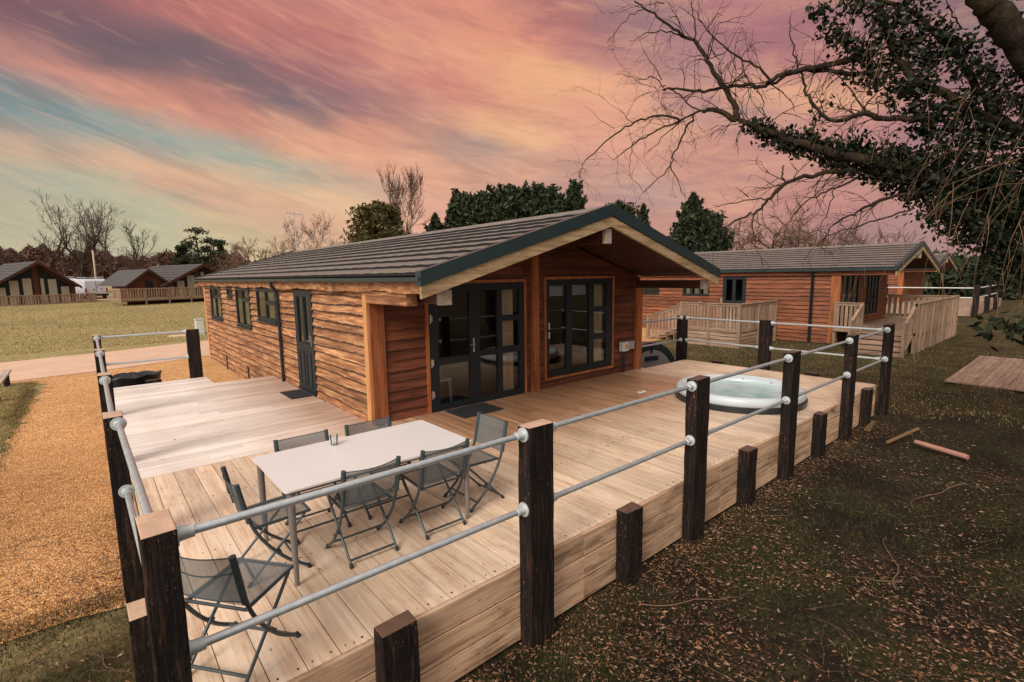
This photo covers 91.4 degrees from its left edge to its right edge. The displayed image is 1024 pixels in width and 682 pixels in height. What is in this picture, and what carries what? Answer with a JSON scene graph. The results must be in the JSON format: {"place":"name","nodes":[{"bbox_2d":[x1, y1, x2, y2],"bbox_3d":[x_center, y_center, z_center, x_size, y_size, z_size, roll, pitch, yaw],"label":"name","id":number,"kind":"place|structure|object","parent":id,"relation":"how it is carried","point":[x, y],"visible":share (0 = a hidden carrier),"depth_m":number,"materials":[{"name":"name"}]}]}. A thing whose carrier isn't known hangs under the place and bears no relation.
{"place":"outdoors","nodes":[
{"label":"outdoors","id":0,"kind":"place"},
{"bbox_2d":[79,297,112,300],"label":"drive","id":1,"kind":"structure","parent":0,"point":[107,298],"depth_m":53.19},
{"bbox_2d":[75,277,108,298],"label":"parked van","id":2,"kind":"object","parent":1,"relation":"on","point":[89,285],"visible":0.66,"depth_m":52.06,"materials":[{"name":"paint"}]},
{"bbox_2d":[0,340,209,381],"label":"track","id":3,"kind":"structure","parent":0,"point":[47,367],"depth_m":16.85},
{"bbox_2d":[0,356,241,643],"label":"gravel path","id":4,"kind":"structure","parent":0,"point":[214,371],"depth_m":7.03,"materials":[{"name":"gravel"}]},
{"bbox_2d":[112,370,161,387],"bbox_3d":[-8.633,1.085,11.391,1.142,0.780,0.780,-7,10,-40],"label":"plastic trug","id":5,"kind":"object","parent":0,"point":[129,379],"visible":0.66,"depth_m":11.23,"materials":[{"name":"plastic"}]},
{"bbox_2d":[0,286,1023,681],"bbox_3d":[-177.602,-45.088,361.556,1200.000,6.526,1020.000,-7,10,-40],"label":"ground","id":6,"kind":"structure","parent":0,"point":[984,444],"depth_m":5.07,"materials":[{"name":"plant"}]},
{"bbox_2d":[0,369,11,399],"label":"knee rail","id":7,"kind":"object","parent":6,"relation":"on","point":[4,378],"visible":0.89,"depth_m":13.29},
{"bbox_2d":[0,227,16,264],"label":"bare tree","id":8,"kind":"object","parent":6,"relation":"on","point":[2,259],"visible":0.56,"depth_m":62.07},
{"bbox_2d":[0,261,96,306],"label":"chalet","id":9,"kind":"object","parent":6,"relation":"on","point":[32,283],"visible":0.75,"depth_m":45.66,"materials":[{"name":"wood"}]},
{"bbox_2d":[0,281,9,304],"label":"window frame","id":10,"kind":"structure","parent":9,"relation":"in","point":[3,286],"depth_m":44.05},
{"bbox_2d":[7,274,22,304],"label":"window frame","id":11,"kind":"structure","parent":9,"relation":"in","point":[13,284],"depth_m":44.60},
{"bbox_2d":[19,268,34,303],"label":"window frame","id":12,"kind":"structure","parent":9,"relation":"in","point":[26,280],"depth_m":45.29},
{"bbox_2d":[36,267,46,302],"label":"window frame","id":13,"kind":"structure","parent":9,"relation":"in","point":[41,275],"depth_m":46.14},
{"bbox_2d":[45,272,60,302],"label":"window frame","id":14,"kind":"structure","parent":9,"relation":"in","point":[51,281],"depth_m":46.74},
{"bbox_2d":[58,279,72,302],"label":"window frame","id":15,"kind":"structure","parent":9,"relation":"in","point":[64,288],"depth_m":47.50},
{"bbox_2d":[30,187,106,275],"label":"bare tree","id":16,"kind":"object","parent":6,"relation":"on","point":[52,260],"visible":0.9,"depth_m":63.33,"materials":[{"name":"plant"}]},
{"bbox_2d":[0,242,141,279],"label":"distant woodland","id":17,"kind":"object","parent":6,"relation":"on","point":[29,253],"visible":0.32,"depth_m":112.82,"materials":[{"name":"plant"}]},
{"bbox_2d":[36,194,123,278],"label":"bare tree","id":18,"kind":"object","parent":6,"relation":"on","point":[85,272],"visible":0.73,"depth_m":65.74,"materials":[{"name":"plant"}]},
{"bbox_2d":[72,199,114,278],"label":"bare tree","id":19,"kind":"object","parent":6,"relation":"on","point":[79,271],"visible":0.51,"depth_m":66.58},
{"bbox_2d":[92,250,96,278],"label":"wooden pole","id":20,"kind":"object","parent":6,"relation":"on","point":[94,266],"visible":0.65,"depth_m":64.17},
{"bbox_2d":[74,211,126,278],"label":"bare tree","id":21,"kind":"object","parent":6,"relation":"on","point":[90,247],"visible":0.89,"depth_m":65.37,"materials":[{"name":"plant"}]},
{"bbox_2d":[80,203,154,288],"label":"bare tree","id":22,"kind":"object","parent":6,"relation":"on","point":[111,270],"visible":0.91,"depth_m":65.54,"materials":[{"name":"plant"}]},
{"bbox_2d":[115,220,166,269],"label":"bare tree","id":23,"kind":"object","parent":6,"relation":"on","point":[131,240],"visible":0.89,"depth_m":69.44,"materials":[{"name":"plant"}]},
{"bbox_2d":[121,246,161,269],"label":"bare tree","id":24,"kind":"object","parent":6,"relation":"on","point":[139,261],"visible":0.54,"depth_m":69.16,"materials":[{"name":"plant"}]},
{"bbox_2d":[92,329,202,681],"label":"pipe railing","id":25,"kind":"object","parent":6,"relation":"on","point":[148,540],"visible":0.97,"depth_m":2.33,"materials":[{"name":"metal"}]},
{"bbox_2d":[97,263,216,305],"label":"chalet","id":26,"kind":"object","parent":6,"relation":"on","point":[164,284],"visible":0.57,"depth_m":46.54,"materials":[{"name":"wood"}]},
{"bbox_2d":[145,280,153,297],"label":"door","id":27,"kind":"structure","parent":26,"relation":"in","point":[148,284],"depth_m":45.87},
{"bbox_2d":[168,282,175,296],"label":"window frame","id":28,"kind":"structure","parent":26,"relation":"in","point":[173,283],"depth_m":47.76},
{"bbox_2d":[175,277,185,296],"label":"window frame","id":29,"kind":"structure","parent":26,"relation":"in","point":[181,282],"depth_m":48.39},
{"bbox_2d":[185,271,196,295],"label":"window frame","id":30,"kind":"structure","parent":26,"relation":"in","point":[189,278],"depth_m":49.07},
{"bbox_2d":[199,269,204,295],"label":"window frame","id":31,"kind":"structure","parent":26,"relation":"in","point":[201,272],"depth_m":49.94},
{"bbox_2d":[173,245,189,264],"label":"evergreen tree","id":32,"kind":"object","parent":6,"relation":"on","point":[180,251],"visible":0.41,"depth_m":74.76,"materials":[{"name":"green plant"}]},
{"bbox_2d":[171,227,216,264],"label":"pine tree","id":33,"kind":"object","parent":6,"relation":"on","point":[189,244],"visible":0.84,"depth_m":74.12,"materials":[{"name":"green plant"}]},
{"bbox_2d":[139,249,257,268],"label":"distant hedge","id":34,"kind":"object","parent":6,"relation":"on","point":[165,261],"visible":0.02,"depth_m":121.49,"materials":[{"name":"plant"}]},
{"bbox_2d":[193,318,204,334],"bbox_3d":[-14.982,-0.667,23.982,0.420,0.800,0.360,-7,10,-40],"label":"meter cabinet","id":35,"kind":"object","parent":6,"relation":"on","point":[199,324],"visible":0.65,"depth_m":23.87,"materials":[{"name":"white paint"}]},
{"bbox_2d":[189,237,235,269],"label":"pine tree","id":36,"kind":"object","parent":6,"relation":"on","point":[207,249],"visible":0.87,"depth_m":74.66,"materials":[{"name":"green plant"}]},
{"bbox_2d":[214,243,228,270],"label":"evergreen tree","id":37,"kind":"object","parent":6,"relation":"on","point":[220,247],"visible":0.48,"depth_m":74.80,"materials":[{"name":"green plant"}]},
{"bbox_2d":[209,243,261,270],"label":"bare tree","id":38,"kind":"object","parent":6,"relation":"on","point":[229,261],"visible":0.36,"depth_m":49.66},
{"bbox_2d":[226,236,257,266],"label":"bare tree","id":39,"kind":"object","parent":6,"relation":"on","point":[247,248],"visible":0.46,"depth_m":58.50,"materials":[{"name":"plant"}]},
{"bbox_2d":[253,237,297,259],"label":"bare tree","id":40,"kind":"object","parent":6,"relation":"on","point":[269,251],"visible":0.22,"depth_m":57.55,"materials":[{"name":"plant"}]},
{"bbox_2d":[275,219,317,255],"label":"bare tree","id":41,"kind":"object","parent":6,"relation":"on","point":[293,239],"visible":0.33,"depth_m":57.25,"materials":[{"name":"plant"}]},
{"bbox_2d":[299,208,338,248],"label":"bare tree","id":42,"kind":"object","parent":6,"relation":"on","point":[309,232],"visible":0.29,"depth_m":53.91,"materials":[{"name":"plant"}]},
{"bbox_2d":[337,199,409,243],"bbox_3d":[-10.594,-6.804,40.237,7.509,8.995,7.285,-7,10,-40],"label":"evergreen tree","id":43,"kind":"object","parent":6,"relation":"on","point":[381,218],"visible":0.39,"depth_m":39.07,"materials":[{"name":"green plant"}]},
{"bbox_2d":[375,162,430,235],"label":"bare tree","id":44,"kind":"object","parent":6,"relation":"on","point":[411,186],"visible":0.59,"depth_m":44.01,"materials":[{"name":"plant"}]},
{"bbox_2d":[422,212,441,232],"bbox_3d":[-6.337,-6.340,40.598,4.835,8.156,4.854,-7,10,-40],"label":"evergreen tree","id":45,"kind":"object","parent":6,"relation":"on","point":[434,223],"visible":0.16,"depth_m":39.77,"materials":[{"name":"green plant"}]},
{"bbox_2d":[438,188,470,229],"bbox_3d":[-4.488,-7.347,40.865,7.030,10.078,7.116,-7,10,-40],"label":"evergreen tree","id":46,"kind":"object","parent":6,"relation":"on","point":[457,194],"visible":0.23,"depth_m":39.54,"materials":[{"name":"green plant"}]},
{"bbox_2d":[193,204,719,421],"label":"timber lodge","id":47,"kind":"structure","parent":6,"relation":"on","point":[394,328],"depth_m":9.36,"materials":[{"name":"brown wood"}]},
{"bbox_2d":[209,286,223,320],"bbox_3d":[-9.454,-1.212,15.994,0.125,1.060,1.710,-7,10,-40],"label":"side window","id":48,"kind":"structure","parent":47,"relation":"in","point":[215,295],"depth_m":15.96,"materials":[{"name":"grey glass"}]},
{"bbox_2d":[225,287,232,297],"bbox_3d":[-8.102,-1.393,14.354,0.125,0.310,0.710,-7,10,-40],"label":"side window","id":49,"kind":"structure","parent":47,"relation":"in","point":[228,289],"depth_m":14.33,"materials":[{"name":"grey glass"}]},
{"bbox_2d":[235,287,252,329],"bbox_3d":[-7.110,-0.878,13.249,0.125,1.070,1.560,-7,10,-40],"label":"side window","id":50,"kind":"structure","parent":47,"relation":"in","point":[245,325],"depth_m":13.25,"materials":[{"name":"grey glass"}]},
{"bbox_2d":[255,288,277,324],"bbox_3d":[-5.650,-0.817,11.519,0.125,0.780,1.640,-7,10,-40],"label":"side window","id":51,"kind":"structure","parent":47,"relation":"in","point":[267,319],"depth_m":11.51,"materials":[{"name":"grey glass"}]},
{"bbox_2d":[283,208,303,250],"bbox_3d":[-8.511,-4.333,19.628,0.484,1.750,0.925,2,8,23],"label":"tv aerial","id":52,"kind":"object","parent":47,"relation":"on","point":[294,214],"visible":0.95,"depth_m":19.58,"materials":[{"name":"metal"}]},
{"bbox_2d":[293,290,317,396],"bbox_3d":[-3.994,0.021,9.653,0.155,2.000,1.000,-7,10,-40],"label":"side door","id":53,"kind":"structure","parent":47,"relation":"in","point":[304,337],"depth_m":9.61,"materials":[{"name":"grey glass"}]},
{"bbox_2d":[440,375,451,401],"bbox_3d":[-1.349,0.630,8.753,0.400,0.953,0.485,-7,10,-40],"label":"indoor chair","id":54,"kind":"object","parent":47,"relation":"in","point":[443,378],"visible":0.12,"depth_m":8.72,"materials":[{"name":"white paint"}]},
{"bbox_2d":[424,279,526,413],"bbox_3d":[-0.560,0.019,8.713,2.150,2.150,0.155,-7,10,-40],"label":"patio door","id":55,"kind":"structure","parent":47,"relation":"in","point":[472,288],"depth_m":8.68,"materials":[{"name":"black glass"}]},
{"bbox_2d":[543,276,614,380],"bbox_3d":[1.411,-0.321,10.385,2.120,2.030,0.110,-7,10,-40],"label":"front window","id":56,"kind":"structure","parent":47,"relation":"in","point":[568,370],"depth_m":10.43,"materials":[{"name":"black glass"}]},
{"bbox_2d":[619,340,633,371],"bbox_3d":[2.628,0.355,11.357,0.430,0.700,0.155,-7,10,-40],"label":"isolator switch","id":57,"kind":"object","parent":47,"relation":"attached to","point":[624,346],"visible":1,"depth_m":11.28,"materials":[{"name":"white paint"}]},
{"bbox_2d":[450,189,511,228],"bbox_3d":[-2.381,-7.203,40.142,7.485,9.936,7.928,-7,10,-40],"label":"evergreen tree","id":58,"kind":"object","parent":6,"relation":"on","point":[472,204],"visible":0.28,"depth_m":38.92,"materials":[{"name":"green plant"}]},
{"bbox_2d":[107,360,875,681],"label":"timber deck","id":59,"kind":"structure","parent":6,"relation":"on","point":[449,612],"depth_m":4.92,"materials":[{"name":"brown wood"}]},
{"bbox_2d":[180,554,300,681],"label":"folding chair","id":60,"kind":"object","parent":59,"relation":"on","point":[248,583],"visible":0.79,"depth_m":2.77,"materials":[{"name":"paint"}]},
{"bbox_2d":[220,466,312,567],"bbox_3d":[-1.889,1.363,3.861,0.536,0.812,0.488,-7,10,-40],"label":"folding chair","id":61,"kind":"object","parent":59,"relation":"on","point":[260,522],"visible":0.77,"depth_m":3.77,"materials":[{"name":"grey"}]},
{"bbox_2d":[280,389,311,398],"bbox_3d":[-4.167,1.023,9.638,0.380,0.014,0.720,-7,10,-40],"label":"door mat","id":62,"kind":"object","parent":59,"relation":"on","point":[295,394],"depth_m":9.58,"materials":[{"name":"rubber"}]},
{"bbox_2d":[273,429,351,544],"bbox_3d":[-1.781,1.281,4.473,0.488,0.812,0.536,-7,10,-40],"label":"folding chair","id":63,"kind":"object","parent":59,"relation":"on","point":[300,441],"visible":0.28,"depth_m":4.57,"materials":[{"name":"grey"}]},
{"bbox_2d":[253,420,470,586],"bbox_3d":[-1.261,1.309,4.404,1.620,0.742,0.920,-7,10,-40],"label":"dining table","id":64,"kind":"object","parent":59,"relation":"on","point":[290,473],"visible":0.76,"depth_m":4.20,"materials":[{"name":"plastic"}]},
{"bbox_2d":[330,434,337,445],"bbox_3d":[-1.590,0.883,4.467,0.072,0.086,0.072,-7,10,-40],"label":"glass tumbler","id":65,"kind":"object","parent":64,"relation":"on","point":[336,443],"visible":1,"depth_m":4.46,"materials":[{"name":"white"}]},
{"bbox_2d":[326,456,400,568],"bbox_3d":[-1.223,1.325,4.079,0.488,0.812,0.536,-7,10,-40],"label":"folding chair","id":66,"kind":"object","parent":59,"relation":"on","point":[354,497],"visible":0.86,"depth_m":3.94,"materials":[{"name":"grey"}]},
{"bbox_2d":[344,416,410,519],"bbox_3d":[-1.292,1.218,4.896,0.488,0.812,0.536,-7,10,-40],"label":"folding chair","id":67,"kind":"object","parent":59,"relation":"on","point":[363,427],"visible":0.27,"depth_m":5.00,"materials":[{"name":"grey"}]},
{"bbox_2d":[399,438,469,539],"bbox_3d":[-0.706,1.264,4.486,0.488,0.812,0.536,-7,10,-40],"label":"folding chair","id":68,"kind":"object","parent":59,"relation":"on","point":[419,478],"visible":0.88,"depth_m":4.36,"materials":[{"name":"grey"}]},
{"bbox_2d":[445,402,503,417],"bbox_3d":[-0.626,1.147,8.313,0.800,0.014,0.570,-7,10,-40],"label":"door mat","id":69,"kind":"object","parent":59,"relation":"on","point":[468,411],"depth_m":8.27,"materials":[{"name":"rubber"}]},
{"bbox_2d":[443,412,507,512],"bbox_3d":[-0.373,1.190,5.003,0.536,0.812,0.488,-7,10,-40],"label":"folding chair","id":70,"kind":"object","parent":59,"relation":"on","point":[488,428],"visible":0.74,"depth_m":5.04,"materials":[{"name":"grey"}]},
{"bbox_2d":[675,374,807,414],"bbox_3d":[4.005,0.895,8.850,2.140,0.243,2.140,-7,10,-40],"label":"hot tub","id":71,"kind":"object","parent":59,"relation":"on","point":[743,394],"visible":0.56,"depth_m":8.54,"materials":[{"name":"white plastic"}]},
{"bbox_2d":[474,180,540,223],"bbox_3d":[0.058,-7.460,40.225,8.658,10.532,8.188,-7,10,-40],"label":"evergreen tree","id":72,"kind":"object","parent":6,"relation":"on","point":[507,193],"visible":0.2,"depth_m":38.70,"materials":[{"name":"green plant"}]},
{"bbox_2d":[0,300,1023,471],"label":"lawn grass","id":73,"kind":"structure","parent":6,"relation":"on","point":[33,385],"depth_m":21.18,"materials":[{"name":"plant"}]},
{"bbox_2d":[0,391,1023,681],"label":"twig litter","id":74,"kind":"object","parent":6,"relation":"on","point":[594,605],"visible":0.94,"depth_m":4.52,"materials":[{"name":"brown plant"}]},
{"bbox_2d":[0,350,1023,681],"bbox_3d":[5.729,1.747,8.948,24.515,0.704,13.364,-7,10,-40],"label":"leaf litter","id":75,"kind":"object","parent":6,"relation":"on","point":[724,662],"visible":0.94,"depth_m":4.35,"materials":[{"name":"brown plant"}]},
{"bbox_2d":[640,575,729,605],"bbox_3d":[1.531,2.245,4.555,0.892,0.039,0.435,-2,8,-6],"label":"fallen branch","id":76,"kind":"object","parent":75,"relation":"on","point":[677,603],"visible":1,"depth_m":4.36,"materials":[{"name":"wood"}]},
{"bbox_2d":[850,537,901,589],"bbox_3d":[3.728,2.194,4.949,1.097,0.042,0.348,-7,10,-40],"label":"fallen branch","id":77,"kind":"object","parent":75,"relation":"on","point":[892,581],"visible":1,"depth_m":4.72,"materials":[{"name":"wood"}]},
{"bbox_2d":[885,427,919,443],"bbox_3d":[6.532,1.573,8.349,0.762,0.197,0.044,-3,8,-19],"label":"split plank","id":78,"kind":"object","parent":75,"relation":"on","point":[902,435],"visible":1,"depth_m":8.33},
{"bbox_2d":[914,440,969,459],"bbox_3d":[6.746,1.706,7.869,0.084,0.095,0.720,-4,8,-21],"label":"peeled log","id":79,"kind":"object","parent":75,"relation":"on","point":[944,450],"visible":1,"depth_m":7.81,"materials":[{"name":"wood"}]},
{"bbox_2d":[175,323,894,660],"bbox_3d":[2.970,1.188,6.175,11.802,1.955,0.136,-7,10,-40],"label":"pipe railing","id":80,"kind":"object","parent":6,"relation":"on","point":[534,510],"visible":0.96,"depth_m":3.85,"materials":[{"name":"metal"}]},
{"bbox_2d":[507,181,568,218],"bbox_3d":[1.979,-7.568,40.855,7.894,10.468,8.229,2,8,24],"label":"evergreen tree","id":81,"kind":"object","parent":6,"relation":"on","point":[543,200],"visible":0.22,"depth_m":38.67,"materials":[{"name":"green plant"}]},
{"bbox_2d":[556,196,580,211],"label":"evergreen tree","id":82,"kind":"object","parent":6,"relation":"on","point":[569,203],"visible":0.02,"depth_m":40.39,"materials":[{"name":"green plant"}]},
{"bbox_2d":[564,178,588,209],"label":"evergreen tree","id":83,"kind":"object","parent":6,"relation":"on","point":[571,191],"visible":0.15,"depth_m":41.74,"materials":[{"name":"green plant"}]},
{"bbox_2d":[605,198,640,217],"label":"evergreen tree","id":84,"kind":"object","parent":6,"relation":"on","point":[624,206],"visible":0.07,"depth_m":43.41,"materials":[{"name":"green plant"}]},
{"bbox_2d":[636,203,651,226],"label":"evergreen tree","id":85,"kind":"object","parent":6,"relation":"on","point":[642,214],"visible":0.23,"depth_m":41.86,"materials":[{"name":"green plant"}]},
{"bbox_2d":[642,328,670,341],"bbox_3d":[4.673,-0.540,24.990,5.002,0.105,7.624,-7,10,-40],"label":"gravel patch","id":86,"kind":"object","parent":6,"relation":"on","point":[644,336],"visible":0.12,"depth_m":22.58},
{"bbox_2d":[641,341,674,367],"bbox_3d":[3.723,0.534,13.700,2.041,1.020,0.312,-5,9,-28],"label":"tub cover","id":87,"kind":"object","parent":6,"relation":"on","point":[658,354],"visible":0.48,"depth_m":13.64,"materials":[{"name":"plastic"}]},
{"bbox_2d":[667,190,731,272],"bbox_3d":[14.936,-7.263,41.084,7.319,9.766,7.322,2,8,21],"label":"evergreen tree","id":88,"kind":"object","parent":6,"relation":"on","point":[689,230],"visible":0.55,"depth_m":39.44,"materials":[{"name":"green plant"}]},
{"bbox_2d":[683,208,736,272],"bbox_3d":[15.679,-6.795,41.701,6.294,8.523,6.722,1,8,12],"label":"evergreen tree","id":89,"kind":"object","parent":6,"relation":"on","point":[718,220],"visible":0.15,"depth_m":39.74,"materials":[{"name":"green plant"}]},
{"bbox_2d":[646,298,778,348],"bbox_3d":[8.497,-0.893,21.352,3.410,1.710,4.110,-7,10,-40],"label":"picket porch","id":90,"kind":"object","parent":6,"relation":"on","point":[758,311],"visible":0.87,"depth_m":19.79,"materials":[{"name":"wood"}]},
{"bbox_2d":[724,221,758,250],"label":"bare tree","id":91,"kind":"object","parent":6,"relation":"on","point":[734,228],"visible":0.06,"depth_m":50.54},
{"bbox_2d":[642,315,883,369],"bbox_3d":[5.075,0.555,10.901,1.982,1.914,4.423,-7,10,-40],"label":"pipe railing","id":92,"kind":"object","parent":6,"relation":"on","point":[764,347],"visible":0.83,"depth_m":11.45,"materials":[{"name":"metal"}]},
{"bbox_2d":[636,241,940,344],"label":"timber lodge","id":93,"kind":"structure","parent":6,"relation":"on","point":[796,305],"depth_m":20.86,"materials":[{"name":"brown wood"}]},
{"bbox_2d":[643,288,659,294],"bbox_3d":[6.856,-2.676,25.785,0.090,0.550,1.750,-7,10,-40],"label":"side window","id":94,"kind":"structure","parent":93,"relation":"in","point":[644,290],"depth_m":25.57,"materials":[{"name":"black glass"}]},
{"bbox_2d":[682,287,709,295],"bbox_3d":[8.699,-2.407,23.628,0.090,0.530,1.350,-7,10,-40],"label":"side window","id":95,"kind":"structure","parent":93,"relation":"in","point":[691,289],"depth_m":23.70,"materials":[{"name":"black glass"}]},
{"bbox_2d":[722,276,746,322],"bbox_3d":[9.902,-1.833,22.281,0.090,2.070,1.050,-7,10,-40],"label":"side door","id":96,"kind":"structure","parent":93,"relation":"in","point":[724,295],"depth_m":22.22,"materials":[{"name":"black glass"}]},
{"bbox_2d":[839,275,859,325],"bbox_3d":[13.533,-1.662,20.088,2.000,2.100,0.090,-7,10,-40],"label":"patio door","id":97,"kind":"structure","parent":93,"relation":"in","point":[847,276],"depth_m":20.13,"materials":[{"name":"black glass"}]},
{"bbox_2d":[863,275,880,315],"bbox_3d":[15.708,-2.082,21.887,2.100,1.900,0.102,-7,10,-40],"label":"front window","id":98,"kind":"structure","parent":93,"relation":"in","point":[872,306],"depth_m":21.94,"materials":[{"name":"glass"}]},
{"bbox_2d":[556,0,1023,365],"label":"ivy clad tree","id":99,"kind":"object","parent":6,"relation":"on","point":[956,187],"visible":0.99,"depth_m":7.32,"materials":[{"name":"green plant"}]},
{"bbox_2d":[723,194,888,250],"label":"bare tree","id":100,"kind":"object","parent":6,"relation":"on","point":[797,239],"visible":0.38,"depth_m":47.51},
{"bbox_2d":[810,222,870,245],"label":"bare tree","id":101,"kind":"object","parent":6,"relation":"on","point":[865,239],"visible":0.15,"depth_m":54.55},
{"bbox_2d":[730,253,957,303],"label":"timber lodge","id":102,"kind":"structure","parent":6,"relation":"on","point":[912,278],"depth_m":35.02,"materials":[{"name":"brown wood"}]},
{"bbox_2d":[864,421,875,431],"bbox_3d":[6.539,1.551,9.132,0.090,0.059,0.605,6,10,43],"label":"timber offcut","id":103,"kind":"object","parent":6,"relation":"on","point":[870,424],"visible":0.8,"depth_m":9.09,"materials":[{"name":"brown wood"}]},
{"bbox_2d":[852,228,925,244],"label":"bare tree","id":104,"kind":"object","parent":6,"relation":"on","point":[895,241],"visible":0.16,"depth_m":52.06,"materials":[{"name":"plant"}]},
{"bbox_2d":[831,294,959,357],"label":"picket terrace","id":105,"kind":"structure","parent":6,"relation":"on","point":[929,321],"depth_m":18.54,"materials":[{"name":"wood"}]},
{"bbox_2d":[911,474,966,508],"bbox_3d":[5.813,1.989,6.719,1.735,0.139,0.274,-6,9,-33],"label":"fallen branch","id":106,"kind":"object","parent":6,"relation":"on","point":[942,491],"visible":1,"depth_m":6.58,"materials":[{"name":"wood"}]},
{"bbox_2d":[885,282,1001,317],"bbox_3d":[28.753,-3.334,36.998,12.530,1.950,10.070,-7,10,-40],"label":"pipe railing","id":107,"kind":"object","parent":6,"relation":"on","point":[985,304],"visible":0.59,"depth_m":31.99,"materials":[{"name":"white paint"}]},
{"bbox_2d":[923,247,1023,299],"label":"dark shrubbery","id":108,"kind":"object","parent":6,"relation":"on","point":[951,276],"visible":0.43,"depth_m":44.80,"materials":[{"name":"green plant"}]},
{"bbox_2d":[945,355,1023,391],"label":"wooden platform","id":109,"kind":"structure","parent":6,"relation":"on","point":[990,372],"depth_m":13.21,"materials":[{"name":"brown wood"}]},
{"bbox_2d":[0,0,1023,261],"label":"sky","id":110,"kind":"structure","parent":0,"point":[225,118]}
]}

